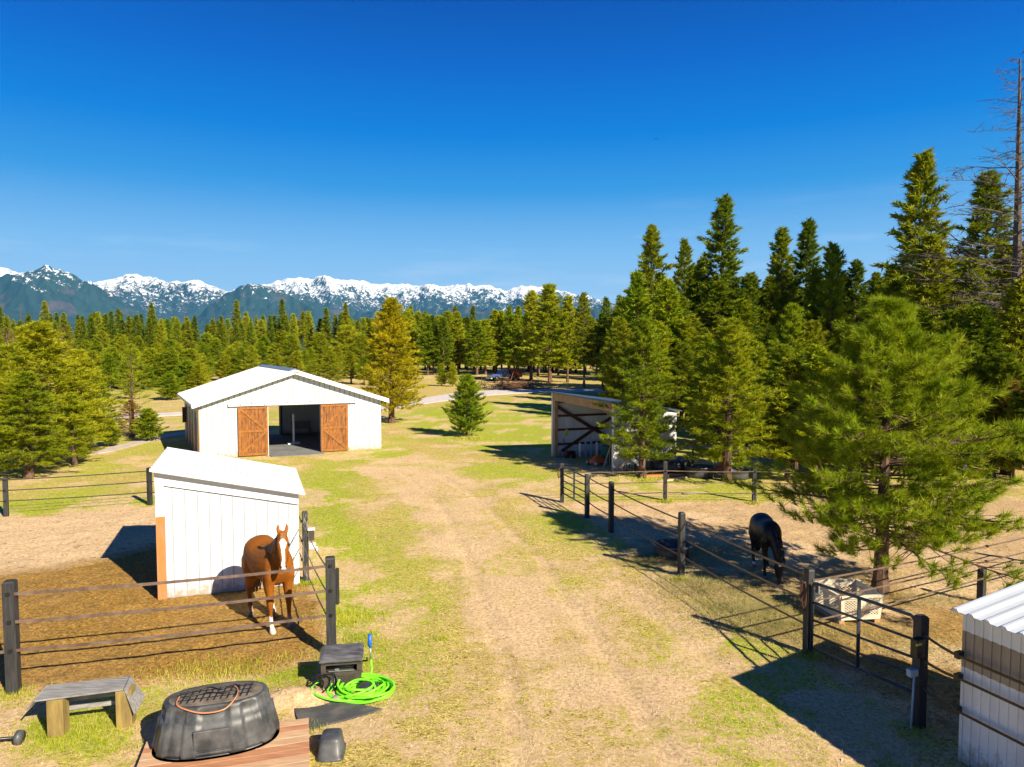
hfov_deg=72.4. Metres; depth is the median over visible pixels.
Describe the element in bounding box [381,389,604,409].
gravel road
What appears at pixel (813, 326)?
pine tree
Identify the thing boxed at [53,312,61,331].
fir tree
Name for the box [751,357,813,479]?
pine tree
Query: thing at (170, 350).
pine tree
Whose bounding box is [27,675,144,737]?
trestle bench
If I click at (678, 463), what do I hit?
tarp heap
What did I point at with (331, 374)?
pine tree
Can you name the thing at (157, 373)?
pine tree
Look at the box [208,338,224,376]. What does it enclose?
pine tree
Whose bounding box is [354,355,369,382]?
pine tree
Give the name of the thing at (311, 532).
rain gauge box
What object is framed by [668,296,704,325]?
pine tree
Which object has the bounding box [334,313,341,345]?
fir tree
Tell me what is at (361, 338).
pine tree
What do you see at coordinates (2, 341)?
pine tree
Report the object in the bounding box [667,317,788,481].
pine tree
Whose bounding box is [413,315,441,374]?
pine tree
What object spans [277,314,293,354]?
fir tree
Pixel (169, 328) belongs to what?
fir tree
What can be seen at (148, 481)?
paddock fence
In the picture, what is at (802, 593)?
lead rope
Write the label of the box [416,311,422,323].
pine tree
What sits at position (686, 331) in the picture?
pine tree
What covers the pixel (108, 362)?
pine tree
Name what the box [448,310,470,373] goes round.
pine tree
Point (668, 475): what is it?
plank
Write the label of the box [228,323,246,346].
fir tree
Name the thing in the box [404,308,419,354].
pine tree
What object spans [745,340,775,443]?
pine tree
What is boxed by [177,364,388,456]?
barn
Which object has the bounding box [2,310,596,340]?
foothills
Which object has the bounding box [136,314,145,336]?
fir tree
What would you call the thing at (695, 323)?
pine tree
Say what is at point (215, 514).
loafing shed
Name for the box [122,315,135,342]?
fir tree
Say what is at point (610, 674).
sand clods
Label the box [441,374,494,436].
pine tree
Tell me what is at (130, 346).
pine tree
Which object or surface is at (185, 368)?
pine tree
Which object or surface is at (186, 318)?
fir tree
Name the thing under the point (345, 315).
fir tree
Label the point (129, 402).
pine tree
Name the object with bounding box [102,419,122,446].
pine tree
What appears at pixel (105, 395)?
pine tree
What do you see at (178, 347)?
pine tree
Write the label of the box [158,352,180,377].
pine tree
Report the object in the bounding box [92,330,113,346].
pine tree
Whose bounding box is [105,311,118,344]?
fir tree
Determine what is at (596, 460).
lawn mower
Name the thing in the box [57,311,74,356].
fir tree
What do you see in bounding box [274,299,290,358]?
fir tree
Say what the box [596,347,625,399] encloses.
pine tree
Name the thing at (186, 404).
stall door
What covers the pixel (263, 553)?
horse
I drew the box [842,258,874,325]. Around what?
pine tree
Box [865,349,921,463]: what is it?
pine tree
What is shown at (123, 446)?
dirt path
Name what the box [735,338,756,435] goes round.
pine tree
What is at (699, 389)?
pine tree
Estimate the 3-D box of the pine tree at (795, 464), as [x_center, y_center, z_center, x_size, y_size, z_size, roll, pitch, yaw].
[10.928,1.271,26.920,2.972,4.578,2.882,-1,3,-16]
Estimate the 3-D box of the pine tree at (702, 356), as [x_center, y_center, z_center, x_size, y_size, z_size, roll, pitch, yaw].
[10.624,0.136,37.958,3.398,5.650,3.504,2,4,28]
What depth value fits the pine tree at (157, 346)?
97.83 m
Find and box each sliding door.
[238,403,267,455]
[320,401,347,451]
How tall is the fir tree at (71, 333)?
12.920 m
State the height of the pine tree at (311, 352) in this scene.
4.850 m
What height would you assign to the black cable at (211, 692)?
0.023 m
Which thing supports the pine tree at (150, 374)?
on the ground at (110, 537)
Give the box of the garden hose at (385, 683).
[310,660,394,703]
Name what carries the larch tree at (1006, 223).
on the ground at (110, 537)
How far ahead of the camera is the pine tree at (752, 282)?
60.83 m
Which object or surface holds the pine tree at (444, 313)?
on the ground at (110, 537)
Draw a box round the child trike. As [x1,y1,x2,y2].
[563,439,575,458]
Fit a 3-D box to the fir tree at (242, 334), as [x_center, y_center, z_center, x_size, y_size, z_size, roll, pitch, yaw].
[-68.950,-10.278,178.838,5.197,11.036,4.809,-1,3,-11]
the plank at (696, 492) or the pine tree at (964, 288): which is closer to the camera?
the plank at (696, 492)
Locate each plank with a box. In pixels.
[646,473,684,476]
[655,476,686,481]
[682,491,708,493]
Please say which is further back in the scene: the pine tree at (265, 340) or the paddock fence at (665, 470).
the pine tree at (265, 340)
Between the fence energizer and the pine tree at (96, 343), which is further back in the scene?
the pine tree at (96, 343)
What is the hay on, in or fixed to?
on the ground at (110, 537)
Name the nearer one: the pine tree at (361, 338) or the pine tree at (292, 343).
the pine tree at (292, 343)
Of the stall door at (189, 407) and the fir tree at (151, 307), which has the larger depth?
the fir tree at (151, 307)
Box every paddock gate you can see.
[562,467,584,504]
[810,582,913,692]
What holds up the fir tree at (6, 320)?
on the ground at (110, 537)
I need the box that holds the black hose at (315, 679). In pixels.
[309,671,337,692]
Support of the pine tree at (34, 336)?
on the ground at (110, 537)
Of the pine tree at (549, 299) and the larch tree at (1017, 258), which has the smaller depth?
the larch tree at (1017, 258)
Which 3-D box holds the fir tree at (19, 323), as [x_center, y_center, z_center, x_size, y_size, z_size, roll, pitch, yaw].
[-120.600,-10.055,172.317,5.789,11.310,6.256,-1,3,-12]
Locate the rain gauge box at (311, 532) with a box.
[308,527,314,540]
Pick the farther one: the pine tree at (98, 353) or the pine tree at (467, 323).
the pine tree at (467, 323)
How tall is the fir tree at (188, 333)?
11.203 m
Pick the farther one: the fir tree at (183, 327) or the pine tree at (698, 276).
the fir tree at (183, 327)
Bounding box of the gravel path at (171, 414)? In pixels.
[33,412,181,417]
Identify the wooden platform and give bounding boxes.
[137,718,309,766]
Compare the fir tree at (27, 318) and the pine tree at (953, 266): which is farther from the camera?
the fir tree at (27, 318)
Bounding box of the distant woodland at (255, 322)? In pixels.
[8,315,483,344]
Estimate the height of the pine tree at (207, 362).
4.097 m
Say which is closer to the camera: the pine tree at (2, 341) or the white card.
the white card
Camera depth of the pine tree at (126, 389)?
64.64 m
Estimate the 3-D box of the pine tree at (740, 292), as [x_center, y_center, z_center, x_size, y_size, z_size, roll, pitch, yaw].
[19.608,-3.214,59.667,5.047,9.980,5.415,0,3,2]
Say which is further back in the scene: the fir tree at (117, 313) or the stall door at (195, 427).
the fir tree at (117, 313)
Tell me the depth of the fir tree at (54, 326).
199.47 m
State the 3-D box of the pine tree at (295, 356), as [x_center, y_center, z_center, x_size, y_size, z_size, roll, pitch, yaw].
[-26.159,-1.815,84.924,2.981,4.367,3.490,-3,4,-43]
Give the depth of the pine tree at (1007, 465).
25.86 m
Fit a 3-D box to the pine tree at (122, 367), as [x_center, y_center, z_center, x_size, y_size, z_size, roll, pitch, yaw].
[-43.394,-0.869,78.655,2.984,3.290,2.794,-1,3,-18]
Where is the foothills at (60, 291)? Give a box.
[0,265,613,326]
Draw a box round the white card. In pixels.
[309,542,317,550]
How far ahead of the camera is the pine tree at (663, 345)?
43.53 m
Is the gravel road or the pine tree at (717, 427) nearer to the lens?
the pine tree at (717, 427)
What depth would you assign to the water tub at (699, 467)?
26.30 m
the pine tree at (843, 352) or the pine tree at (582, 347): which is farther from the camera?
the pine tree at (582, 347)
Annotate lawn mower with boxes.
[586,443,610,466]
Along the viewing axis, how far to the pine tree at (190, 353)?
84.39 m
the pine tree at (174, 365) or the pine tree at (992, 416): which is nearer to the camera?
the pine tree at (992, 416)
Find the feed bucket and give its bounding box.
[316,728,345,762]
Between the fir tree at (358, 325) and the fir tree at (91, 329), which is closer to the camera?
the fir tree at (358, 325)
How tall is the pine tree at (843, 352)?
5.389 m
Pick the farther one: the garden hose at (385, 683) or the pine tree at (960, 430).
the pine tree at (960, 430)
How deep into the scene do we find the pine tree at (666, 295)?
45.87 m
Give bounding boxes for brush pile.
[477,374,571,388]
[480,382,517,389]
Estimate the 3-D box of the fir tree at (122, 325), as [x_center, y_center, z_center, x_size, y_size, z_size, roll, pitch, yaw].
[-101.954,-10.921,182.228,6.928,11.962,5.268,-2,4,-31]
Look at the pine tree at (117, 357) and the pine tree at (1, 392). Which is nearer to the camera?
the pine tree at (1, 392)
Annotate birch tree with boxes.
[0,325,16,368]
[49,326,71,364]
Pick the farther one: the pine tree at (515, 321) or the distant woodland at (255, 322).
the distant woodland at (255, 322)
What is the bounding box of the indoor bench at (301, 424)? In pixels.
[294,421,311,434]
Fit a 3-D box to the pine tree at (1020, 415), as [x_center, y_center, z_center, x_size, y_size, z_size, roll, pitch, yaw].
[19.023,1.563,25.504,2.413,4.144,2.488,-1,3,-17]
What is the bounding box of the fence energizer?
[910,636,924,658]
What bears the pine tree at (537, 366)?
on the ground at (110, 537)
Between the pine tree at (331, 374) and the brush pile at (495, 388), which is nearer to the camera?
the brush pile at (495, 388)
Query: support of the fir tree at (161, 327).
on the ground at (110, 537)
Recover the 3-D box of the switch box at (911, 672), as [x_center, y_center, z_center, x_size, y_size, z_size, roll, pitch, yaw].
[5.224,4.134,9.144,0.150,0.842,0.080,-1,3,-17]
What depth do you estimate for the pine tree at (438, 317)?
137.61 m
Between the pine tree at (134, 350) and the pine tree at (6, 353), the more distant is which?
the pine tree at (134, 350)
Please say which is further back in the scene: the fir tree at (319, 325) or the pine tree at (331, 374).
the fir tree at (319, 325)
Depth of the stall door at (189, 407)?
34.50 m
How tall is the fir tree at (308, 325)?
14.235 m
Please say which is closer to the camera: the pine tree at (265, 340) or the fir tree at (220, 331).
the pine tree at (265, 340)
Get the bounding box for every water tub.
[652,539,692,560]
[684,464,714,478]
[732,468,750,479]
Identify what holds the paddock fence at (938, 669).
attached to the gate post at (921, 625)
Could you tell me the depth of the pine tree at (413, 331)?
119.33 m
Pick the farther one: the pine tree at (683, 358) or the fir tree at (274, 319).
the fir tree at (274, 319)
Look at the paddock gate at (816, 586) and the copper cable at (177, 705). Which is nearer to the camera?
the copper cable at (177, 705)
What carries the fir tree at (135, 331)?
on the ground at (110, 537)
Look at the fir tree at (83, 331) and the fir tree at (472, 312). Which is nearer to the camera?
the fir tree at (83, 331)
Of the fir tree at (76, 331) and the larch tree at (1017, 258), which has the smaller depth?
the larch tree at (1017, 258)
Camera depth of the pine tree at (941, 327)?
29.59 m
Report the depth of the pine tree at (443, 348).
114.99 m
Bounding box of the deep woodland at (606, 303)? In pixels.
[596,286,865,345]
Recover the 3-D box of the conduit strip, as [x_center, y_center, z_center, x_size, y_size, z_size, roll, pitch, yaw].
[-2.820,3.274,11.303,0.045,0.580,0.070,0,3,0]
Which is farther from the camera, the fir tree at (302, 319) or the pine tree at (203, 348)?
the fir tree at (302, 319)
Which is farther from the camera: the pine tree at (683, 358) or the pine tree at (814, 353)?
the pine tree at (683, 358)
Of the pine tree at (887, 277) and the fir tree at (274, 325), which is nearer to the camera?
the pine tree at (887, 277)
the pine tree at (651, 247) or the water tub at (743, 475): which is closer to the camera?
the water tub at (743, 475)
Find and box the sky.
[0,0,1023,302]
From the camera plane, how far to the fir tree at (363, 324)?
209.42 m
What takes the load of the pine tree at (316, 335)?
on the ground at (110, 537)
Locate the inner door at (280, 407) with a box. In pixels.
[279,406,281,434]
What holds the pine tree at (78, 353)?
on the ground at (110, 537)
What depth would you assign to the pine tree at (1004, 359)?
26.90 m
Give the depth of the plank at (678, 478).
25.97 m
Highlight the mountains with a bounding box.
[0,267,615,322]
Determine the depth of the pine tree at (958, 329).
29.16 m
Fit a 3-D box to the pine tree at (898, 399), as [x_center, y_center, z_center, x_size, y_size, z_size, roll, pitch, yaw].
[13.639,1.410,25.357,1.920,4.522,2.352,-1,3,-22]
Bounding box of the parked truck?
[486,369,521,380]
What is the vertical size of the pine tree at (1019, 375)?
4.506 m
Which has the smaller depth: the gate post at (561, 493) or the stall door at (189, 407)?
the gate post at (561, 493)
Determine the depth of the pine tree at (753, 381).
33.82 m
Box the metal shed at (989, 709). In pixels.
[950,581,1023,766]
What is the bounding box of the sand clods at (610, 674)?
[0,458,1014,766]
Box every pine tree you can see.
[0,320,128,462]
[0,335,6,344]
[0,343,28,400]
[0,369,95,477]
[0,379,33,467]
[45,347,121,451]
[45,394,111,465]
[75,340,92,355]
[81,350,102,382]
[86,340,105,355]
[91,351,103,375]
[91,379,125,433]
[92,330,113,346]
[93,330,110,352]
[95,354,121,391]
[98,347,129,387]
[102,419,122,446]
[103,333,130,351]
[103,352,122,388]
[112,344,154,435]
[114,399,142,436]
[115,337,128,359]
[115,362,137,387]
[118,369,140,398]
[125,348,142,385]
[128,407,169,440]
[131,336,146,352]
[131,347,165,387]
[138,367,159,387]
[150,343,163,352]
[151,353,165,387]
[151,360,164,387]
[151,373,189,399]
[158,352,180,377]
[160,347,181,373]
[161,339,176,354]
[168,359,180,375]
[172,359,202,391]
[173,343,183,355]
[177,349,191,361]
[180,348,208,375]
[184,364,208,387]
[193,332,220,350]
[196,344,217,374]
[199,353,215,378]
[201,366,211,382]
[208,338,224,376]
[208,356,216,376]
[216,347,240,376]
[216,354,236,378]
[225,347,248,375]
[227,341,241,351]
[239,346,263,369]
[254,341,273,364]
[255,336,273,361]
[267,329,290,365]
[269,353,289,366]
[276,335,309,368]
[288,351,305,371]
[298,332,329,375]
[300,350,312,373]
[305,347,320,374]
[312,334,333,375]
[316,350,344,382]
[323,346,351,380]
[329,324,371,366]
[338,351,358,383]
[347,334,373,373]
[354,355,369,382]
[357,296,428,422]
[402,310,419,363]
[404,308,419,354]
[412,314,421,366]
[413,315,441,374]
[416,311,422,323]
[420,315,442,374]
[430,317,455,366]
[435,315,441,369]
[435,363,448,384]
[437,311,450,371]
[440,311,459,371]
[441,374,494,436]
[445,362,458,386]
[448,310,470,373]
[461,316,471,369]
[462,321,493,374]
[465,319,502,374]
[486,309,504,373]
[494,310,506,368]
[497,305,520,368]
[502,314,524,368]
[512,289,551,379]
[514,282,571,382]
[515,305,526,368]
[533,324,545,375]
[550,295,587,382]
[551,313,566,374]
[569,292,597,387]
[586,321,598,373]
[588,312,607,386]
[589,300,621,378]
[590,308,615,362]
[590,316,636,400]
[591,316,695,477]
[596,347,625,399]
[599,300,627,363]
[602,319,614,385]
[606,270,655,390]
[626,319,687,408]
[633,223,677,325]
[649,278,685,406]
[660,318,706,421]
[664,314,704,415]
[664,342,698,422]
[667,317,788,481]
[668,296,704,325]
[672,237,695,296]
[678,334,723,435]
[680,260,718,332]
[684,287,707,318]
[687,381,714,436]
[691,191,749,334]
[696,280,736,344]
[704,380,721,435]
[714,355,741,435]
[720,287,765,341]
[720,292,1023,595]
[724,362,760,446]
[728,298,767,356]
[733,343,803,442]
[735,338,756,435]
[739,272,774,314]
[743,274,771,338]
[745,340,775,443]
[749,298,770,364]
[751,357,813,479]
[757,324,780,367]
[757,357,819,473]
[758,274,790,365]
[760,227,806,339]
[765,302,815,374]
[771,343,834,474]
[785,216,825,321]
[795,267,837,346]
[797,320,838,367]
[798,240,853,358]
[810,282,854,352]
[818,337,863,471]
[835,336,852,361]
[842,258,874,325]
[857,271,888,322]
[864,146,964,303]
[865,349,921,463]
[867,389,904,471]
[874,278,911,348]
[882,265,899,293]
[888,232,975,325]
[906,333,976,452]
[913,307,937,334]
[926,321,953,381]
[930,257,1002,316]
[933,309,961,333]
[937,389,974,469]
[945,169,1014,317]
[945,263,957,269]
[947,340,994,467]
[949,325,978,416]
[951,301,1001,381]
[953,304,1012,466]
[962,409,1011,475]
[966,337,1021,467]
[969,351,1023,474]
[974,295,1004,340]
[976,361,1023,475]
[983,241,1023,319]
[984,378,1023,477]
[984,390,1023,479]
[988,276,1023,467]
[997,378,1023,465]
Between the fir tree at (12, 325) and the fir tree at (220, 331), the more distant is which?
the fir tree at (12, 325)
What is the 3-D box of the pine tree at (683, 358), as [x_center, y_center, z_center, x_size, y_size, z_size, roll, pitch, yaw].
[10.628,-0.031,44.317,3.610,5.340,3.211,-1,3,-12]
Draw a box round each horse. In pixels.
[241,524,294,634]
[619,456,638,472]
[748,513,785,583]
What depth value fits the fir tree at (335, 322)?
188.64 m
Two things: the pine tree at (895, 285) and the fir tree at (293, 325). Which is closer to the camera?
the pine tree at (895, 285)
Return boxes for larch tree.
[886,52,1023,339]
[959,213,1023,352]
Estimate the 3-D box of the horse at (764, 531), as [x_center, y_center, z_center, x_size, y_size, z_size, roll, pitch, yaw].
[5.590,3.549,15.367,0.542,1.233,1.591,0,3,3]
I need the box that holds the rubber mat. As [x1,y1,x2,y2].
[294,702,382,729]
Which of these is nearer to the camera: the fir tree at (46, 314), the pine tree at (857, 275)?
the pine tree at (857, 275)
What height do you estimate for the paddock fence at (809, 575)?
1.504 m
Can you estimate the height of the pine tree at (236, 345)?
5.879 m
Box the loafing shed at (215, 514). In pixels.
[149,447,304,599]
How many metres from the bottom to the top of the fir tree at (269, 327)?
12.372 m
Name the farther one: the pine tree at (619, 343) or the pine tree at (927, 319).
the pine tree at (619, 343)
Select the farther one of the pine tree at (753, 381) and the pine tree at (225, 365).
the pine tree at (225, 365)
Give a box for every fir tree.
[0,306,4,337]
[1,316,12,337]
[2,327,11,341]
[10,323,15,338]
[13,320,26,349]
[23,314,31,324]
[37,301,54,338]
[52,323,58,338]
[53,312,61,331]
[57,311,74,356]
[66,322,74,348]
[70,320,84,348]
[73,314,79,342]
[75,315,87,347]
[86,317,96,344]
[90,311,103,334]
[100,313,111,339]
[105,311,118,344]
[114,308,122,334]
[117,319,127,336]
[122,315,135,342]
[127,314,145,344]
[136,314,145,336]
[142,302,158,344]
[143,317,156,348]
[145,314,158,342]
[155,318,167,344]
[163,318,172,339]
[167,317,176,336]
[170,318,183,344]
[178,324,186,345]
[180,316,190,334]
[181,320,196,349]
[184,315,201,349]
[207,318,217,337]
[215,322,229,348]
[218,315,228,345]
[224,318,231,347]
[227,300,247,344]
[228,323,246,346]
[239,322,247,349]
[242,316,256,344]
[245,322,257,349]
[254,319,267,338]
[260,315,266,337]
[265,315,277,358]
[269,315,277,339]
[271,322,276,341]
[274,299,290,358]
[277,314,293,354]
[289,313,303,351]
[298,311,310,350]
[300,311,314,352]
[314,319,324,343]
[320,307,333,349]
[331,314,337,345]
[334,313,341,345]
[335,302,353,345]
[355,319,367,361]
[358,317,368,340]
[363,318,375,348]
[469,305,475,321]
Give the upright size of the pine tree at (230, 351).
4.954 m
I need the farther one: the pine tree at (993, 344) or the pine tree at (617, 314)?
the pine tree at (617, 314)
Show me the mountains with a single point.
(196, 298)
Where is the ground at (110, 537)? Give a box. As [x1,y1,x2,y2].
[0,361,1023,766]
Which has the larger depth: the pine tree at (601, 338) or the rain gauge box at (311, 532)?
the pine tree at (601, 338)
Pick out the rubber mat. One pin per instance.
(330, 713)
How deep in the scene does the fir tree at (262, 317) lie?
239.43 m
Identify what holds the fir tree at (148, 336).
on the ground at (110, 537)
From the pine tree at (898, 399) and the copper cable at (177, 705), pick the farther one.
the pine tree at (898, 399)
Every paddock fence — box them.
[0,467,154,516]
[0,556,335,694]
[298,511,325,613]
[562,461,966,501]
[584,474,814,653]
[813,537,1023,620]
[922,633,953,709]
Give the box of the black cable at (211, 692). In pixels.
[178,684,240,698]
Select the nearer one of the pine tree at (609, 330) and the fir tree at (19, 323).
the pine tree at (609, 330)
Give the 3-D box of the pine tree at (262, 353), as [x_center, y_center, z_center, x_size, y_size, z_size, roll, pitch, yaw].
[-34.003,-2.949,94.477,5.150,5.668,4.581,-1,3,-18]
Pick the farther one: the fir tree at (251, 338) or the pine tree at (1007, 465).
the fir tree at (251, 338)
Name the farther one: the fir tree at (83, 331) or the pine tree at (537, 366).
the fir tree at (83, 331)
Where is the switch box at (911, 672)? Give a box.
[906,667,918,727]
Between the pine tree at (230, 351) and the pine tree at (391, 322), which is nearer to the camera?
the pine tree at (391, 322)
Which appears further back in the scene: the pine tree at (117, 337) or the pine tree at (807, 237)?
the pine tree at (117, 337)
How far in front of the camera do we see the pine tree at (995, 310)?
34.03 m
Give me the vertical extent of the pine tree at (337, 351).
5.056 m
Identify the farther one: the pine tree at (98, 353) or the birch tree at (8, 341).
the pine tree at (98, 353)
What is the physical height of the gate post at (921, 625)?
1.588 m
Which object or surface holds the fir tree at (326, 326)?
on the ground at (110, 537)
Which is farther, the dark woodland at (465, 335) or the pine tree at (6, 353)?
the dark woodland at (465, 335)
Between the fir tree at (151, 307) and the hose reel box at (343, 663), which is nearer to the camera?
the hose reel box at (343, 663)
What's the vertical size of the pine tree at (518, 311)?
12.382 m
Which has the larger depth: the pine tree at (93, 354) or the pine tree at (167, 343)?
the pine tree at (167, 343)
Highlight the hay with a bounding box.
[565,533,1006,702]
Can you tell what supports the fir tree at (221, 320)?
on the ground at (110, 537)
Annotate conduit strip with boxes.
[335,568,339,604]
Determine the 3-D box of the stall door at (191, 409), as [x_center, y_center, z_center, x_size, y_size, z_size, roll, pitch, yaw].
[-15.228,2.161,33.362,0.030,1.920,0.754,-2,4,-29]
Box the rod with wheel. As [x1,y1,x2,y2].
[0,730,25,744]
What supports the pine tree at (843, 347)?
on the ground at (110, 537)
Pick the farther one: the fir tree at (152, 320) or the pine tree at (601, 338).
the fir tree at (152, 320)
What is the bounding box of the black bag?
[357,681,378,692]
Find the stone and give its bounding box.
[331,695,341,701]
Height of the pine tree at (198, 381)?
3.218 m
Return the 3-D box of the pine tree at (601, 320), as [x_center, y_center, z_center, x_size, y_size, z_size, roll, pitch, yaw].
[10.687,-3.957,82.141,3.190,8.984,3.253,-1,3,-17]
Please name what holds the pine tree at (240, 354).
on the ground at (110, 537)
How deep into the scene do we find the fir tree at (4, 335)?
169.88 m
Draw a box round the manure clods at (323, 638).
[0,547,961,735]
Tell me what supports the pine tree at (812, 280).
on the ground at (110, 537)
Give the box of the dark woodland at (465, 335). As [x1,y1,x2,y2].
[394,317,594,366]
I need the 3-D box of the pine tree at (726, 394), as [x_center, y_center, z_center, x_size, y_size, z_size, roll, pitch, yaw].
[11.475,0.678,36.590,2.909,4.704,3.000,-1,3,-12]
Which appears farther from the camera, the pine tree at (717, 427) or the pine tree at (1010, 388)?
the pine tree at (717, 427)
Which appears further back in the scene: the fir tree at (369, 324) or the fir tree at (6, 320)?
the fir tree at (369, 324)
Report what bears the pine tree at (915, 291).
on the ground at (110, 537)
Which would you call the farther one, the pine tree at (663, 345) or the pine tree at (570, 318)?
the pine tree at (570, 318)
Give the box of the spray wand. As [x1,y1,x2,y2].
[368,634,371,659]
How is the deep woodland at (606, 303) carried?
on the ground at (110, 537)
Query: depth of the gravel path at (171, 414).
50.08 m
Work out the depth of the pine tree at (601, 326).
81.04 m
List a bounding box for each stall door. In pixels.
[186,404,187,441]
[188,407,190,445]
[191,409,193,449]
[194,412,196,451]
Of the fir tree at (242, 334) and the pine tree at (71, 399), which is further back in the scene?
the fir tree at (242, 334)
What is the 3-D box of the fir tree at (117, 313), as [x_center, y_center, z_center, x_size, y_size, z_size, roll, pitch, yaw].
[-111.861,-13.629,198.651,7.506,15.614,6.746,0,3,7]
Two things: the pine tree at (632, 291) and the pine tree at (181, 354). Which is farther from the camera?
the pine tree at (181, 354)
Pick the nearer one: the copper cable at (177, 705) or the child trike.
the copper cable at (177, 705)
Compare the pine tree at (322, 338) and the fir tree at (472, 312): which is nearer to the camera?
the pine tree at (322, 338)
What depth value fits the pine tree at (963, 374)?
28.02 m
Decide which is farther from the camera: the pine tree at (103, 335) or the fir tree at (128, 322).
the fir tree at (128, 322)
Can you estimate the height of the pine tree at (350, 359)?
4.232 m
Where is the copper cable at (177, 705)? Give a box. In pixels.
[176,685,238,713]
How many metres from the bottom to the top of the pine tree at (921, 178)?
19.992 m
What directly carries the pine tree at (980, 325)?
on the ground at (110, 537)
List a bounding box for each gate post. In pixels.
[560,463,563,502]
[911,614,928,728]
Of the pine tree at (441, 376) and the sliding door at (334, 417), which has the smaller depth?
the sliding door at (334, 417)
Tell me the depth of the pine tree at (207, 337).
131.35 m
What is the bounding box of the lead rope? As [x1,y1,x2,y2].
[800,581,806,611]
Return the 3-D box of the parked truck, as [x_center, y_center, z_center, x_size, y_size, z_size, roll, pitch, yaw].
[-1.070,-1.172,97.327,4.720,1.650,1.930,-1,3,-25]
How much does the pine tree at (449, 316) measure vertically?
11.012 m
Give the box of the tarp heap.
[650,456,691,472]
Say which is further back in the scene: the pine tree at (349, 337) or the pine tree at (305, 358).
the pine tree at (349, 337)
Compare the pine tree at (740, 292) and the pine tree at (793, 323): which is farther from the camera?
the pine tree at (740, 292)
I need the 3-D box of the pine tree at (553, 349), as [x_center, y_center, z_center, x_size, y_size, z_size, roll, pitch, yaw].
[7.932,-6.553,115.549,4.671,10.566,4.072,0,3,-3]
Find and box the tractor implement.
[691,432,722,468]
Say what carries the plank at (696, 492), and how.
on the ground at (110, 537)
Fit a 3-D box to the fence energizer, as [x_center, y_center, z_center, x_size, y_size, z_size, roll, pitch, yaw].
[5.233,3.410,9.024,0.170,0.240,0.125,-2,3,-26]
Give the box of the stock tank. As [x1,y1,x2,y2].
[151,681,279,761]
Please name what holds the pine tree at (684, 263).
on the ground at (110, 537)
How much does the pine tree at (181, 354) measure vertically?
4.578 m
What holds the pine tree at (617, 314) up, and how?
on the ground at (110, 537)
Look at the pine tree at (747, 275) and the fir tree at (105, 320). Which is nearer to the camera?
the pine tree at (747, 275)
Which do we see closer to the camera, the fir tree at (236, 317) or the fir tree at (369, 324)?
the fir tree at (369, 324)
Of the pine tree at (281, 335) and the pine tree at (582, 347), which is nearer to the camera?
the pine tree at (582, 347)
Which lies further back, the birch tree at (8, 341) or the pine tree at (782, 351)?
the birch tree at (8, 341)
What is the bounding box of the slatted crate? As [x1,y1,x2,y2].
[814,578,884,623]
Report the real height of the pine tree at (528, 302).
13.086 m
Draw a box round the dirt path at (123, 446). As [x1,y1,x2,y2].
[90,431,184,454]
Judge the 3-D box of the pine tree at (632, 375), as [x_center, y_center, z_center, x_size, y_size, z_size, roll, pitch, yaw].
[4.995,0.540,26.335,3.874,6.199,3.162,0,3,-4]
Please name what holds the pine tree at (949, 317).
on the ground at (110, 537)
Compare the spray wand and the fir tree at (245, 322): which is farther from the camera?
the fir tree at (245, 322)
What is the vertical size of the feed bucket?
0.250 m
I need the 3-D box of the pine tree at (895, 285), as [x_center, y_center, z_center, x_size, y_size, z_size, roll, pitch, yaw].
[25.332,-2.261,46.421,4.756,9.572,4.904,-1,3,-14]
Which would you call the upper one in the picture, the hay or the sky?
the sky
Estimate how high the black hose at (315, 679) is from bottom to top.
0.280 m
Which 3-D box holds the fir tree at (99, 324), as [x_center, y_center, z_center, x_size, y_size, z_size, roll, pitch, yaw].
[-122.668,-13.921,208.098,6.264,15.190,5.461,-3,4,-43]
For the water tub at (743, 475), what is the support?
on the ground at (110, 537)
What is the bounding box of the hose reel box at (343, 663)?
[319,643,367,688]
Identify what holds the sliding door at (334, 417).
in the barn
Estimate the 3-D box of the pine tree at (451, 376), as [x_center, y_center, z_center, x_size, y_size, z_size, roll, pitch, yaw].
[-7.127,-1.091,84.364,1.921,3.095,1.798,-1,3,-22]
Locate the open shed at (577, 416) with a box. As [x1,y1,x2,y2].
[547,391,681,471]
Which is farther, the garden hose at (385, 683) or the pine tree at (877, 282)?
the pine tree at (877, 282)
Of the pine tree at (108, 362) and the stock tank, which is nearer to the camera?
the stock tank
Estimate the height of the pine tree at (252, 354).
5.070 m
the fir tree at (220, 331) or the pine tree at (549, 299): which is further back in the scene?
the fir tree at (220, 331)
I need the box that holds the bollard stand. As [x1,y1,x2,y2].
[287,414,300,444]

